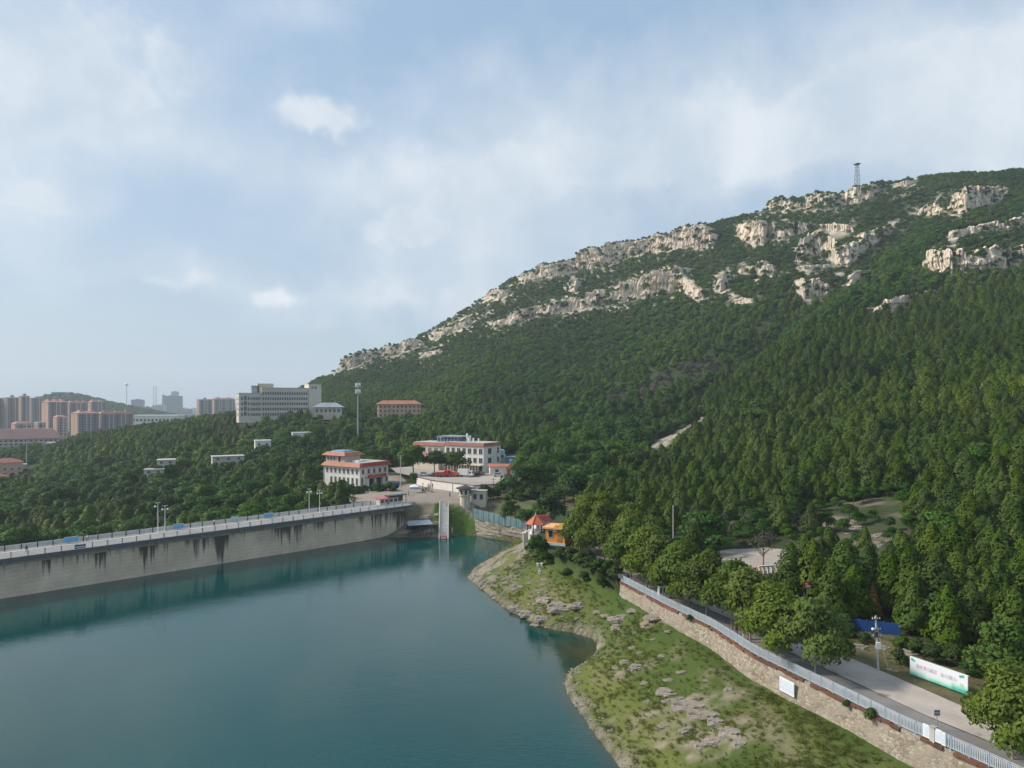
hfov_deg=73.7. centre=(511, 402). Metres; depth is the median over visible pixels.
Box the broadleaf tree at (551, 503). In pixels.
[534,492,567,517]
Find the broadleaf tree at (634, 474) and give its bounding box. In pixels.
[629,470,653,481]
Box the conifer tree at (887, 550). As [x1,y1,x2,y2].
[870,542,897,572]
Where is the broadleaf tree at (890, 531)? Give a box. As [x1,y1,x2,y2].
[881,527,897,538]
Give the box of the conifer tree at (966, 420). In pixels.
[961,415,974,427]
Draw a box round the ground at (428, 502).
[6,172,1023,767]
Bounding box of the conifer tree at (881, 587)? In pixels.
[870,554,908,603]
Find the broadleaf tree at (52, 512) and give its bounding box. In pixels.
[45,509,66,518]
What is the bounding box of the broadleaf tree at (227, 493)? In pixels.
[216,486,243,503]
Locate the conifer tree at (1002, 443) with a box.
[996,440,1010,452]
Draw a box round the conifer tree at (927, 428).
[919,421,935,435]
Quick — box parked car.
[492,472,503,476]
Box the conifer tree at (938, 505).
[930,502,947,511]
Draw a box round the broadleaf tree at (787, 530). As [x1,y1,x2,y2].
[782,527,798,540]
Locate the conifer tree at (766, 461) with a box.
[755,452,771,471]
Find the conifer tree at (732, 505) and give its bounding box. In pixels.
[721,483,744,519]
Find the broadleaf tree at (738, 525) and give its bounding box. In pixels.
[730,520,745,530]
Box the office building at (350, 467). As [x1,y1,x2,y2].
[321,449,390,485]
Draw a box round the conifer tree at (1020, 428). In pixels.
[1012,424,1023,446]
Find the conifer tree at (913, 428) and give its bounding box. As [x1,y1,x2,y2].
[906,425,917,443]
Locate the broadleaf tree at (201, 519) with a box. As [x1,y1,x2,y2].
[192,517,207,525]
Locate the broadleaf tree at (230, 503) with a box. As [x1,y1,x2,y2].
[221,497,243,509]
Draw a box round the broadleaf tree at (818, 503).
[812,499,826,509]
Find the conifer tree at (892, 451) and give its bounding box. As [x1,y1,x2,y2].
[884,447,897,468]
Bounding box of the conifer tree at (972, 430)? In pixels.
[966,426,982,442]
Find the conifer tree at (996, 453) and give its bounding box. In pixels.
[988,448,1008,471]
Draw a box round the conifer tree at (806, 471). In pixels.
[802,467,812,484]
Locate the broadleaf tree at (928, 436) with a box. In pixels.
[913,433,940,447]
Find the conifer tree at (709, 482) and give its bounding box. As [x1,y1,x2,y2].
[704,475,714,488]
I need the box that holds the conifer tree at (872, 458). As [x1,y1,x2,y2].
[856,452,886,488]
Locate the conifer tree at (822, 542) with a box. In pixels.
[804,538,832,579]
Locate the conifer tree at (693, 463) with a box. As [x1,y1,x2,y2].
[681,460,703,476]
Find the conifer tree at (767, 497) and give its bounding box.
[763,490,770,501]
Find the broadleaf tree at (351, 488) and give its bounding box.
[331,483,359,501]
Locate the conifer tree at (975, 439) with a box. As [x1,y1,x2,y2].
[970,434,979,442]
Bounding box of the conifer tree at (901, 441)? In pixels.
[898,437,907,446]
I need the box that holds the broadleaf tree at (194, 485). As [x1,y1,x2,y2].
[188,483,204,490]
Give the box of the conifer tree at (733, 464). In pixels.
[724,460,737,477]
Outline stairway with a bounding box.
[438,501,448,537]
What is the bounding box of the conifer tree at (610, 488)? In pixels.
[604,480,622,503]
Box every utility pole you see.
[398,455,402,491]
[673,505,673,538]
[871,616,887,670]
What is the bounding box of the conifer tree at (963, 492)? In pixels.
[951,489,968,514]
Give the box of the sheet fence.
[473,508,531,528]
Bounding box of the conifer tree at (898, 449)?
[886,445,904,465]
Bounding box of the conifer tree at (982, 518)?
[966,515,995,542]
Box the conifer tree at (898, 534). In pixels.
[886,528,903,550]
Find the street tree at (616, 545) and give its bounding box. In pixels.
[601,514,645,580]
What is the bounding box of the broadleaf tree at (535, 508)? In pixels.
[530,503,546,516]
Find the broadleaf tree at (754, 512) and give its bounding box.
[745,508,759,518]
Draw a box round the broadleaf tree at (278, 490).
[261,485,288,504]
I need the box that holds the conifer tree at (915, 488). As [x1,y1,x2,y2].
[899,481,922,517]
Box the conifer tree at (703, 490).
[692,484,713,510]
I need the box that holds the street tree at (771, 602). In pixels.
[733,579,803,657]
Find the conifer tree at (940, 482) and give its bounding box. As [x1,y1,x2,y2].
[929,475,954,511]
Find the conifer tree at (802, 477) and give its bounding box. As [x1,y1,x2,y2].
[791,472,812,499]
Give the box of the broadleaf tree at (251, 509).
[224,502,266,522]
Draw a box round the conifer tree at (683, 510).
[676,502,688,523]
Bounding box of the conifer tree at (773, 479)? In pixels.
[769,474,778,490]
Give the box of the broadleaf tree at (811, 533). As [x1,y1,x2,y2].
[805,530,816,538]
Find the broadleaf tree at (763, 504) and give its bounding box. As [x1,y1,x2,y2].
[752,501,769,513]
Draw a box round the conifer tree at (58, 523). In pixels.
[48,517,67,533]
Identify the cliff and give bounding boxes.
[339,350,382,369]
[382,339,425,354]
[419,349,442,357]
[432,317,474,337]
[481,288,511,299]
[488,266,709,327]
[518,259,580,283]
[569,278,585,291]
[574,224,719,269]
[713,273,737,292]
[730,297,752,303]
[736,220,808,244]
[739,260,775,274]
[766,182,886,209]
[792,278,829,298]
[795,226,894,266]
[796,264,833,269]
[818,222,853,232]
[846,269,885,285]
[873,290,936,315]
[891,180,916,187]
[917,185,1004,215]
[921,244,1023,275]
[948,216,1023,238]
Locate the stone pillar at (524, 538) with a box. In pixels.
[522,532,525,547]
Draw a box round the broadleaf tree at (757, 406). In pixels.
[739,398,775,415]
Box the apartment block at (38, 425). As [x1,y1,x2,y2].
[34,422,45,428]
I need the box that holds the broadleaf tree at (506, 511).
[500,506,512,522]
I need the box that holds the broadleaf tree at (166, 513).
[164,504,184,519]
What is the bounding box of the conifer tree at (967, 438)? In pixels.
[959,431,971,448]
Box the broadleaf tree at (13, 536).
[0,526,31,548]
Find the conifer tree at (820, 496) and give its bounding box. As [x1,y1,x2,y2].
[809,481,828,505]
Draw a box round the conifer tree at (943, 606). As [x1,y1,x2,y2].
[920,584,973,645]
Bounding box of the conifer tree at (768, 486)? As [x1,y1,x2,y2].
[754,479,774,500]
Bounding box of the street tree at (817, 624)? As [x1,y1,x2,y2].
[772,592,855,674]
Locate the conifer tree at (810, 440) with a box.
[802,428,817,446]
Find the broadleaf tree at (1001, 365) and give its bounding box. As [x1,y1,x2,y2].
[992,363,1023,375]
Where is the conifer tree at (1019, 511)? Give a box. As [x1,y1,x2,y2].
[998,501,1023,532]
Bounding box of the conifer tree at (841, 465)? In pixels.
[834,458,857,489]
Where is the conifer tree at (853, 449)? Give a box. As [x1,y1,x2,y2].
[848,444,860,459]
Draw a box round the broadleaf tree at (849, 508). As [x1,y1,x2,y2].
[839,503,858,518]
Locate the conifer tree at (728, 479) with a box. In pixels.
[722,475,740,498]
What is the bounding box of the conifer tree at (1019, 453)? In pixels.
[1005,449,1023,479]
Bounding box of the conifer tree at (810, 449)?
[797,446,814,464]
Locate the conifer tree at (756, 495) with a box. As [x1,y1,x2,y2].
[746,486,763,507]
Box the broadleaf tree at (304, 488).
[294,483,317,511]
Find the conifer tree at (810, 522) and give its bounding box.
[797,502,824,533]
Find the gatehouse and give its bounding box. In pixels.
[542,523,571,545]
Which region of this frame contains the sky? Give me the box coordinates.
[0,0,1023,408]
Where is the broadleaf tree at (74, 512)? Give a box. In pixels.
[62,506,99,520]
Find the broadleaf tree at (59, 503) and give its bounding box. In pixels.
[51,499,72,510]
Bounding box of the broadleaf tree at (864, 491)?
[856,486,872,502]
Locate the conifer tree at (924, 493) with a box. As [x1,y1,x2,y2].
[907,488,935,525]
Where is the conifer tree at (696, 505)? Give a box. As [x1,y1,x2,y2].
[684,498,702,523]
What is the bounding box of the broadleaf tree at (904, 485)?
[900,482,910,488]
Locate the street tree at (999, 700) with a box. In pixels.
[960,660,1023,759]
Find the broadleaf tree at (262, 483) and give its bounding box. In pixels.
[251,479,271,495]
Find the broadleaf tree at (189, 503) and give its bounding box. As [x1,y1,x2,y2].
[182,500,197,509]
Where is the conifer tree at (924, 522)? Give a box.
[911,516,929,557]
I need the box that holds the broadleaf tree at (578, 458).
[570,453,593,469]
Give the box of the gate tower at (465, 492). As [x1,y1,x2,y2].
[456,485,473,508]
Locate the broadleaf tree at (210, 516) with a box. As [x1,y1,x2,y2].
[203,510,224,524]
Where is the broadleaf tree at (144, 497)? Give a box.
[137,492,162,502]
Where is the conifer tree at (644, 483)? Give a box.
[635,479,654,501]
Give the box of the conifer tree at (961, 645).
[934,613,967,648]
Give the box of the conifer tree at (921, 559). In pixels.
[907,543,924,561]
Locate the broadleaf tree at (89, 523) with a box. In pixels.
[81,519,99,527]
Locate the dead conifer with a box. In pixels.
[865,582,884,617]
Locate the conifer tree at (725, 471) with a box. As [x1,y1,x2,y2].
[717,460,732,480]
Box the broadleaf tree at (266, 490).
[259,484,277,498]
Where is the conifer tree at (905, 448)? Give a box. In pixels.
[900,443,910,455]
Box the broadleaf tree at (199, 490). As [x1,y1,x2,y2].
[185,485,218,502]
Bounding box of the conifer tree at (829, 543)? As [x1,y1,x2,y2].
[819,539,834,557]
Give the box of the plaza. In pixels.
[718,548,803,572]
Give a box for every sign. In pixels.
[501,449,505,463]
[804,582,810,587]
[934,710,939,715]
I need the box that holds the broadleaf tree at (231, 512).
[218,507,239,516]
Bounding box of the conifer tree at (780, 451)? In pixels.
[770,447,785,468]
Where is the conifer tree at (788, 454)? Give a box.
[771,451,798,471]
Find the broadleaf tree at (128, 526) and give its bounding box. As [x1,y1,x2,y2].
[113,520,147,536]
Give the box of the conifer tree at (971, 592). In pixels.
[953,580,993,642]
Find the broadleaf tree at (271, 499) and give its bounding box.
[265,495,283,503]
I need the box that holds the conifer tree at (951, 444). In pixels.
[942,439,961,459]
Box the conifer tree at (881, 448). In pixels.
[874,434,888,460]
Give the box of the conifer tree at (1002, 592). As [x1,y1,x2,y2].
[981,579,1020,629]
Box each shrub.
[355,486,365,492]
[371,483,384,490]
[383,482,392,489]
[388,484,398,490]
[478,484,493,498]
[488,488,496,496]
[494,481,505,496]
[502,495,511,500]
[507,489,517,498]
[514,492,525,500]
[523,488,536,498]
[545,486,555,494]
[552,546,565,557]
[560,568,571,575]
[563,548,578,559]
[572,552,587,563]
[577,571,590,580]
[580,555,595,567]
[588,558,605,571]
[596,577,607,584]
[601,560,617,570]
[606,564,623,578]
[686,614,693,620]
[720,513,730,521]
[726,519,737,531]
[741,512,758,519]
[784,512,803,527]
[837,612,853,622]
[842,699,849,706]
[843,622,857,637]
[857,632,873,641]
[863,707,876,719]
[890,646,909,664]
[892,635,909,647]
[905,638,925,653]
[920,642,947,661]
[939,643,963,662]
[958,655,984,677]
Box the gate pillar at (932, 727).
[929,724,937,742]
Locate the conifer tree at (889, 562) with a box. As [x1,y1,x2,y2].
[869,552,907,610]
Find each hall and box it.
[51,392,68,397]
[134,415,184,424]
[313,403,343,419]
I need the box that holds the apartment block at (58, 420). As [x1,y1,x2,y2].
[53,415,66,435]
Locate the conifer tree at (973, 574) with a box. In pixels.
[957,565,990,605]
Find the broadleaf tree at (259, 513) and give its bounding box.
[253,511,280,519]
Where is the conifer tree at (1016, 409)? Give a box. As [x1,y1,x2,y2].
[1012,406,1023,421]
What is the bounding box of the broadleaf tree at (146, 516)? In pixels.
[135,513,154,524]
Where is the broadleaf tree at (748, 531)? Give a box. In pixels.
[737,525,757,539]
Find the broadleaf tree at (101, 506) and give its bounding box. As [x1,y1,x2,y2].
[94,502,108,514]
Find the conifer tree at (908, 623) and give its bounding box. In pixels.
[892,572,932,631]
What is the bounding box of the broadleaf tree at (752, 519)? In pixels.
[743,515,758,524]
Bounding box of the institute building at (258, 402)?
[236,383,321,422]
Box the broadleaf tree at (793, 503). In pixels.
[787,500,800,511]
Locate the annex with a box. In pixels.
[488,463,520,474]
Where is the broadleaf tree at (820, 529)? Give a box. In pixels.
[815,527,825,532]
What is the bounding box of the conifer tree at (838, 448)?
[827,439,848,466]
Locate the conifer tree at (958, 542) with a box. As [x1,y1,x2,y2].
[932,521,979,580]
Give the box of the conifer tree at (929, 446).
[923,445,935,459]
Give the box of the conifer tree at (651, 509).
[645,503,670,533]
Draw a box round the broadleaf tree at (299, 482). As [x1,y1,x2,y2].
[288,479,311,493]
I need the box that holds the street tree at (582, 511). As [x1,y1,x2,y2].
[562,493,599,553]
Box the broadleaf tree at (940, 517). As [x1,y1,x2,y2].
[911,509,959,537]
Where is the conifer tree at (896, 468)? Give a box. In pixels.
[882,453,915,490]
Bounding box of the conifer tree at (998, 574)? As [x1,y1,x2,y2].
[980,561,1022,595]
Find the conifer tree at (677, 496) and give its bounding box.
[671,480,693,513]
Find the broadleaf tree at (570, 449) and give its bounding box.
[556,444,583,459]
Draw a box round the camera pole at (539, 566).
[536,563,542,593]
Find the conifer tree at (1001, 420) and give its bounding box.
[987,416,1009,438]
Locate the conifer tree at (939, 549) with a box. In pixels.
[926,544,956,581]
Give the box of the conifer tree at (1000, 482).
[984,469,1014,511]
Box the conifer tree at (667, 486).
[657,480,672,497]
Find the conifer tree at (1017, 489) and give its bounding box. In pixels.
[991,482,1023,526]
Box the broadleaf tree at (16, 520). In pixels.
[10,516,27,527]
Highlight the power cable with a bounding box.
[677,506,878,507]
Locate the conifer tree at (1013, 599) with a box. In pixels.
[975,584,1023,660]
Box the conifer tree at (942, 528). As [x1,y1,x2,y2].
[926,524,961,559]
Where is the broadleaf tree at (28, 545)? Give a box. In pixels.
[11,542,32,548]
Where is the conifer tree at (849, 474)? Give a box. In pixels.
[837,464,861,499]
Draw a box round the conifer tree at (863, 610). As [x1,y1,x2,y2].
[833,564,883,617]
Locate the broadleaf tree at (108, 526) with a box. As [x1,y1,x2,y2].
[95,523,112,534]
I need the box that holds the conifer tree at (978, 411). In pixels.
[970,399,989,423]
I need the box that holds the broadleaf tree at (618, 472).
[608,467,628,481]
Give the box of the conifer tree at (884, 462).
[865,456,893,480]
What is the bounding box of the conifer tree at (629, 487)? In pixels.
[626,484,633,492]
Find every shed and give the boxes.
[503,456,520,463]
[532,514,552,528]
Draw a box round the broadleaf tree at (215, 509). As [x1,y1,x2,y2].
[206,507,224,512]
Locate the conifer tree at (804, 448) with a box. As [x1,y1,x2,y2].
[796,443,807,461]
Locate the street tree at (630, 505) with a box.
[625,501,642,513]
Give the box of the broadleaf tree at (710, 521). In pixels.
[674,510,735,548]
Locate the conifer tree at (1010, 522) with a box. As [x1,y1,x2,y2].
[1001,518,1022,541]
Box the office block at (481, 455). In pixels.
[412,433,501,471]
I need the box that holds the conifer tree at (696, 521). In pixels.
[687,516,711,547]
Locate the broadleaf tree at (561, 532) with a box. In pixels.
[558,510,580,550]
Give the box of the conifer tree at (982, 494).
[972,488,998,518]
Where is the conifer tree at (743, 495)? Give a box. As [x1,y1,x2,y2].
[739,486,751,508]
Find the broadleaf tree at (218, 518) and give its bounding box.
[212,517,228,523]
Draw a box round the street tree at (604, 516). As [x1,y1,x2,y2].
[571,499,624,560]
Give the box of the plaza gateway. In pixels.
[758,565,773,576]
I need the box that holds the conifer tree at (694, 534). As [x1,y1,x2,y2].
[684,523,706,552]
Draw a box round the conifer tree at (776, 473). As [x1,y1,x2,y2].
[767,468,782,483]
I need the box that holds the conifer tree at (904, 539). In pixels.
[895,532,910,552]
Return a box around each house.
[0,458,22,475]
[143,468,164,477]
[156,458,175,466]
[211,454,244,466]
[254,440,270,448]
[291,432,308,436]
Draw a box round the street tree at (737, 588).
[722,565,769,641]
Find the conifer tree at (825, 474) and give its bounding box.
[820,470,827,486]
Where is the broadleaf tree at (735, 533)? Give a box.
[732,530,745,542]
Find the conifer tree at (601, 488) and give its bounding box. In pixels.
[595,482,605,495]
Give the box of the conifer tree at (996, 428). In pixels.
[988,423,998,445]
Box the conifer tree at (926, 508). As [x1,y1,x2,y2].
[908,504,933,535]
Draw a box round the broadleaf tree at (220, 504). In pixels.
[214,493,222,507]
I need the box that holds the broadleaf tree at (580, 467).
[555,464,589,495]
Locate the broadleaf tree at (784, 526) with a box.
[779,523,797,537]
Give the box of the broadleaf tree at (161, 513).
[154,510,174,522]
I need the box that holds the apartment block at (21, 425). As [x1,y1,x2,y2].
[11,421,31,428]
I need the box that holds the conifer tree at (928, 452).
[918,448,936,472]
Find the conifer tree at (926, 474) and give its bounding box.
[910,466,934,499]
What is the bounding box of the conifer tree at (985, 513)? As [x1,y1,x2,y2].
[978,509,988,518]
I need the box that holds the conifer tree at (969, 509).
[955,490,984,527]
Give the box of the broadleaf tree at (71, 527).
[65,525,84,536]
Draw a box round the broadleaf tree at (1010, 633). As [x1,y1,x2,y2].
[962,619,1023,672]
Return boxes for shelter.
[384,493,406,502]
[405,519,432,537]
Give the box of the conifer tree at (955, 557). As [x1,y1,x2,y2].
[945,551,979,584]
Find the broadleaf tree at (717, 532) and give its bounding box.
[712,527,726,536]
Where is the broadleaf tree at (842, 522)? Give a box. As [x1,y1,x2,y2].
[834,518,850,527]
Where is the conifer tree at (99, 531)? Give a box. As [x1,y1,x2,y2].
[92,527,103,539]
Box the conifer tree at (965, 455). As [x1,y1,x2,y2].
[949,447,979,479]
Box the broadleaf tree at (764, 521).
[755,518,776,531]
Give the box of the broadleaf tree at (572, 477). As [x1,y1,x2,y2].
[550,470,587,502]
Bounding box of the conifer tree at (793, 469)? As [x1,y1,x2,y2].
[783,465,801,478]
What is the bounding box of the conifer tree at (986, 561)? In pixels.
[975,551,999,588]
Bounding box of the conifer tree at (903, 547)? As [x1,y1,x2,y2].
[892,543,918,565]
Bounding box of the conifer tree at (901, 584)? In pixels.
[895,565,932,623]
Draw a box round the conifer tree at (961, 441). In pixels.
[950,432,969,453]
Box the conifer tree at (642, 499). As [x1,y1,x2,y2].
[634,490,649,515]
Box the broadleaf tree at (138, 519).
[128,517,145,525]
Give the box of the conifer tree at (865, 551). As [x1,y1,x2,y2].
[850,546,882,579]
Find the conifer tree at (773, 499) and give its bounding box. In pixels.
[765,483,780,513]
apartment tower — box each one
[0,398,3,428]
[3,395,18,428]
[19,394,29,421]
[30,398,43,427]
[42,399,67,432]
[68,400,87,430]
[88,400,104,412]
[196,397,212,415]
[212,397,234,413]
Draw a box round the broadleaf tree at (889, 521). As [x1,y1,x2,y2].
[882,516,895,525]
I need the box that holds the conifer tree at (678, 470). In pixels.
[671,462,683,478]
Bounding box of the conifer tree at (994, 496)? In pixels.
[989,487,1004,512]
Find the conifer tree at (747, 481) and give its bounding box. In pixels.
[738,475,753,499]
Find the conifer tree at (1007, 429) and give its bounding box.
[992,427,1015,446]
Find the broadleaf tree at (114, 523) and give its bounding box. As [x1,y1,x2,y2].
[105,519,127,531]
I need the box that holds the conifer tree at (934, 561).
[895,550,967,622]
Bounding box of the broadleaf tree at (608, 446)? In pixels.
[596,443,619,451]
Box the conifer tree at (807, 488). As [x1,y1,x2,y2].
[800,483,814,507]
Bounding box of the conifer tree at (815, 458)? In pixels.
[813,455,822,464]
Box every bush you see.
[524,534,549,554]
[535,551,553,562]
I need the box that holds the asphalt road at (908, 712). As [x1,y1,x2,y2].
[588,542,1023,767]
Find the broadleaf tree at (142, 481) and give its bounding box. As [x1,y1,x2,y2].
[135,473,147,487]
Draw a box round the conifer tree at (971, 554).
[964,544,983,571]
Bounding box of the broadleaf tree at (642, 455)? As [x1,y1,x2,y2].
[628,450,652,468]
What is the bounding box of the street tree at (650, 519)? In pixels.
[641,515,667,536]
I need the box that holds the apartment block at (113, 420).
[99,410,133,430]
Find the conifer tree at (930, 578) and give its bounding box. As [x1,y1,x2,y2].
[923,566,963,622]
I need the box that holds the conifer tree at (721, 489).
[707,485,728,510]
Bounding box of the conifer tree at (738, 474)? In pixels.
[732,469,753,490]
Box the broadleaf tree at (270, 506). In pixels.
[265,501,280,511]
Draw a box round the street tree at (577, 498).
[572,493,587,509]
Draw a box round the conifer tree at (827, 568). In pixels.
[819,555,844,582]
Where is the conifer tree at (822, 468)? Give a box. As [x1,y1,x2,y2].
[816,464,828,483]
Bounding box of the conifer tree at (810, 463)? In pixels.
[797,457,821,479]
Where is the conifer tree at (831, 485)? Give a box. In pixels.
[819,471,839,498]
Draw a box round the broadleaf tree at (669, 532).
[665,529,674,538]
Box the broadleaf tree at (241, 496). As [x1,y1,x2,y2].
[219,492,250,509]
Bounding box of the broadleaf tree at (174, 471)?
[166,464,178,479]
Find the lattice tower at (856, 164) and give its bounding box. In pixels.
[853,163,860,184]
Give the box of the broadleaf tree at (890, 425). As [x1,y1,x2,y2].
[880,420,902,435]
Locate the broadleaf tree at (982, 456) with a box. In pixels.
[954,449,998,472]
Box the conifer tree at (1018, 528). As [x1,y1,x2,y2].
[1004,522,1023,550]
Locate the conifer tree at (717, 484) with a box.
[706,480,723,505]
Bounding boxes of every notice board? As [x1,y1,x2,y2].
[64,536,77,542]
[75,544,85,548]
[173,523,183,528]
[231,517,237,521]
[264,512,272,517]
[779,676,794,696]
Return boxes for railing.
[621,576,1023,767]
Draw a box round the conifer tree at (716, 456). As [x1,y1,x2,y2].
[707,452,722,473]
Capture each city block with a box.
[152,404,164,410]
[174,407,184,413]
[181,408,192,417]
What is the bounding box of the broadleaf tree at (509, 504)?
[502,500,520,511]
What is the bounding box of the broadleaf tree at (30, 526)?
[20,522,38,532]
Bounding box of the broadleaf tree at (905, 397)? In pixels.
[894,394,910,406]
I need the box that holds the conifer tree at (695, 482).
[691,474,704,500]
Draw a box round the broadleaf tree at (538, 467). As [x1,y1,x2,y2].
[516,461,556,482]
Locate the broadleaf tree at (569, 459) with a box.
[560,456,575,465]
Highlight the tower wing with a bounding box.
[471,489,487,506]
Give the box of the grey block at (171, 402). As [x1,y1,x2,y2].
[163,395,182,412]
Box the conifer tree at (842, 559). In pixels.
[811,538,882,606]
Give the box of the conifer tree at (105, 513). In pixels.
[97,507,111,524]
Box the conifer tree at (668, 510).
[662,499,681,528]
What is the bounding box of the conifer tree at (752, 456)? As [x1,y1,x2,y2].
[739,450,759,469]
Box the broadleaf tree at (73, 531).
[68,527,85,534]
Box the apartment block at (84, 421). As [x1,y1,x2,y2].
[71,410,99,435]
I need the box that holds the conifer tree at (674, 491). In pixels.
[669,483,681,499]
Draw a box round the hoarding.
[851,618,900,635]
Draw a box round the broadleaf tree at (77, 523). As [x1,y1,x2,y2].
[70,519,87,525]
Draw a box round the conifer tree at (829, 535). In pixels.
[820,526,841,553]
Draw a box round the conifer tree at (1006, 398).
[1001,390,1012,408]
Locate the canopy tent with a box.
[410,484,418,492]
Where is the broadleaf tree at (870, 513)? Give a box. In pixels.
[865,509,879,518]
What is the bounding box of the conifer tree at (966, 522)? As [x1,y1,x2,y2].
[954,516,979,544]
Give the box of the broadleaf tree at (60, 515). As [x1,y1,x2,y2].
[51,513,67,523]
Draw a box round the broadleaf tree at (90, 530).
[68,525,110,537]
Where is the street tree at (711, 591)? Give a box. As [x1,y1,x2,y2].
[697,557,751,629]
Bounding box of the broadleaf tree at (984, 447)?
[958,441,991,461]
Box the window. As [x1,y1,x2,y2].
[548,530,552,537]
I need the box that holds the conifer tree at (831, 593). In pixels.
[814,560,855,617]
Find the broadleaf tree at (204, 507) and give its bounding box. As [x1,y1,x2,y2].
[191,505,213,511]
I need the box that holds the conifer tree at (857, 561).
[845,550,873,577]
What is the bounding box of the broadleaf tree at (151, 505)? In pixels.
[141,500,165,524]
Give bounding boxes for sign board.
[923,723,941,743]
[941,732,945,746]
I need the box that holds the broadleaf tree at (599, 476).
[577,472,605,490]
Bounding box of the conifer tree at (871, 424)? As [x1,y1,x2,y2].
[857,414,890,443]
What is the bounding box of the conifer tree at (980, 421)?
[973,417,989,440]
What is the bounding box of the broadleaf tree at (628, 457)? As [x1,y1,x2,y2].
[615,455,640,467]
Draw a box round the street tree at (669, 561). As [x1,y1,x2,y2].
[648,538,699,604]
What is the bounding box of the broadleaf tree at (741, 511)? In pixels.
[738,506,749,516]
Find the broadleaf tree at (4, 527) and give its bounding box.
[0,524,15,533]
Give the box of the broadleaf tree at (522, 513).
[514,509,533,522]
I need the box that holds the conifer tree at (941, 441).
[932,435,948,453]
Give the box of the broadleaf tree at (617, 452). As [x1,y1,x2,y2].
[608,449,624,461]
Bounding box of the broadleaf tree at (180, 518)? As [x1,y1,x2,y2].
[173,513,190,525]
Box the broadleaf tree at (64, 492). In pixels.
[48,486,75,505]
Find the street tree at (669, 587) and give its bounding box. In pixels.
[665,549,699,605]
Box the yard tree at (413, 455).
[397,445,424,472]
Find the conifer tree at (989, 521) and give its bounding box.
[975,516,997,552]
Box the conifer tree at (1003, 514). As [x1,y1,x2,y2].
[994,498,1023,528]
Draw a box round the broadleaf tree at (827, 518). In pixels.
[813,511,836,527]
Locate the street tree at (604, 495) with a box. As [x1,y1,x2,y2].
[594,490,619,505]
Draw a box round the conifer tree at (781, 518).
[769,496,797,532]
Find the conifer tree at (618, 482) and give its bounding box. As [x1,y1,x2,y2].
[609,480,630,497]
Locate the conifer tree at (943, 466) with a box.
[924,459,960,489]
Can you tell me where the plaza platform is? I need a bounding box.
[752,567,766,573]
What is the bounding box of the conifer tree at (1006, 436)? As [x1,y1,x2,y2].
[995,431,1017,449]
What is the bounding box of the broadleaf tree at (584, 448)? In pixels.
[576,443,591,460]
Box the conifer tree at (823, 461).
[820,458,826,468]
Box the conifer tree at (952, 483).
[938,478,963,514]
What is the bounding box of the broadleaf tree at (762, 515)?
[757,509,765,521]
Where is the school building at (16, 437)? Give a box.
[0,428,61,446]
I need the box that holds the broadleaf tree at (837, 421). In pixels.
[830,417,843,428]
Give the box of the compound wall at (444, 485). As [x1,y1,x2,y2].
[417,476,511,491]
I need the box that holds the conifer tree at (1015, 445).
[1004,428,1023,462]
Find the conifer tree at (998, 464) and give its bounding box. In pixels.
[989,460,1008,475]
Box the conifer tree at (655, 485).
[647,480,658,499]
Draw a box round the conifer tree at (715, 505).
[707,499,722,513]
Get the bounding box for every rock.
[398,530,411,533]
[419,515,430,519]
[424,529,434,532]
[508,605,520,609]
[519,610,530,617]
[535,615,546,621]
[536,596,551,604]
[547,601,569,613]
[566,602,584,608]
[600,614,608,617]
[607,614,626,622]
[610,624,621,630]
[626,608,635,612]
[643,614,660,620]
[655,687,676,697]
[657,724,668,728]
[661,698,670,703]
[663,678,672,681]
[670,700,706,712]
[671,696,684,700]
[676,670,686,674]
[678,726,692,734]
[686,710,719,720]
[694,741,706,750]
[704,737,724,745]
[707,717,724,726]
[718,726,741,738]
[723,687,732,692]
[731,740,746,748]
[849,525,862,529]
[853,643,867,649]
[871,533,882,537]
[874,645,890,649]
[902,648,917,656]
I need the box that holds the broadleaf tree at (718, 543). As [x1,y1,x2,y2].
[714,537,731,546]
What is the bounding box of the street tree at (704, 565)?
[672,548,723,617]
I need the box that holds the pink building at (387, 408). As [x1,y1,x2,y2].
[377,400,420,417]
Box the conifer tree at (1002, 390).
[989,386,1015,406]
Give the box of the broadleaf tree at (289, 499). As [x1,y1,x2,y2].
[273,494,303,514]
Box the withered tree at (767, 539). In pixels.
[746,530,777,564]
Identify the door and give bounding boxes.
[557,535,561,543]
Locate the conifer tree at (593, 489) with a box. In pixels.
[584,475,599,495]
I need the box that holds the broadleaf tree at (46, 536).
[35,532,66,544]
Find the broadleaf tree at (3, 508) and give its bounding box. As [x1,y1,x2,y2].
[0,504,13,521]
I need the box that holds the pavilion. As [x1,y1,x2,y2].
[524,512,546,539]
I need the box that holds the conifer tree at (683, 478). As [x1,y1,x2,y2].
[679,475,686,489]
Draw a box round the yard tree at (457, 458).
[444,451,471,471]
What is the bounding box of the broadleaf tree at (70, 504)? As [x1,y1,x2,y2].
[59,501,79,511]
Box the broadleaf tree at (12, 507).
[1,503,24,520]
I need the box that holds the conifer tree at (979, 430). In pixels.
[976,425,989,443]
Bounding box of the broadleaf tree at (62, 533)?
[49,528,71,540]
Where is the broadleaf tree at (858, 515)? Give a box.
[851,511,866,525]
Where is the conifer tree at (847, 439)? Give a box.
[842,432,859,450]
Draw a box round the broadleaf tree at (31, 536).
[8,531,48,550]
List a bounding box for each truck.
[435,470,451,476]
[444,470,458,476]
[457,469,473,476]
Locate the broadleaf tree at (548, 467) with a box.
[544,464,554,474]
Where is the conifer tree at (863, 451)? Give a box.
[853,443,873,467]

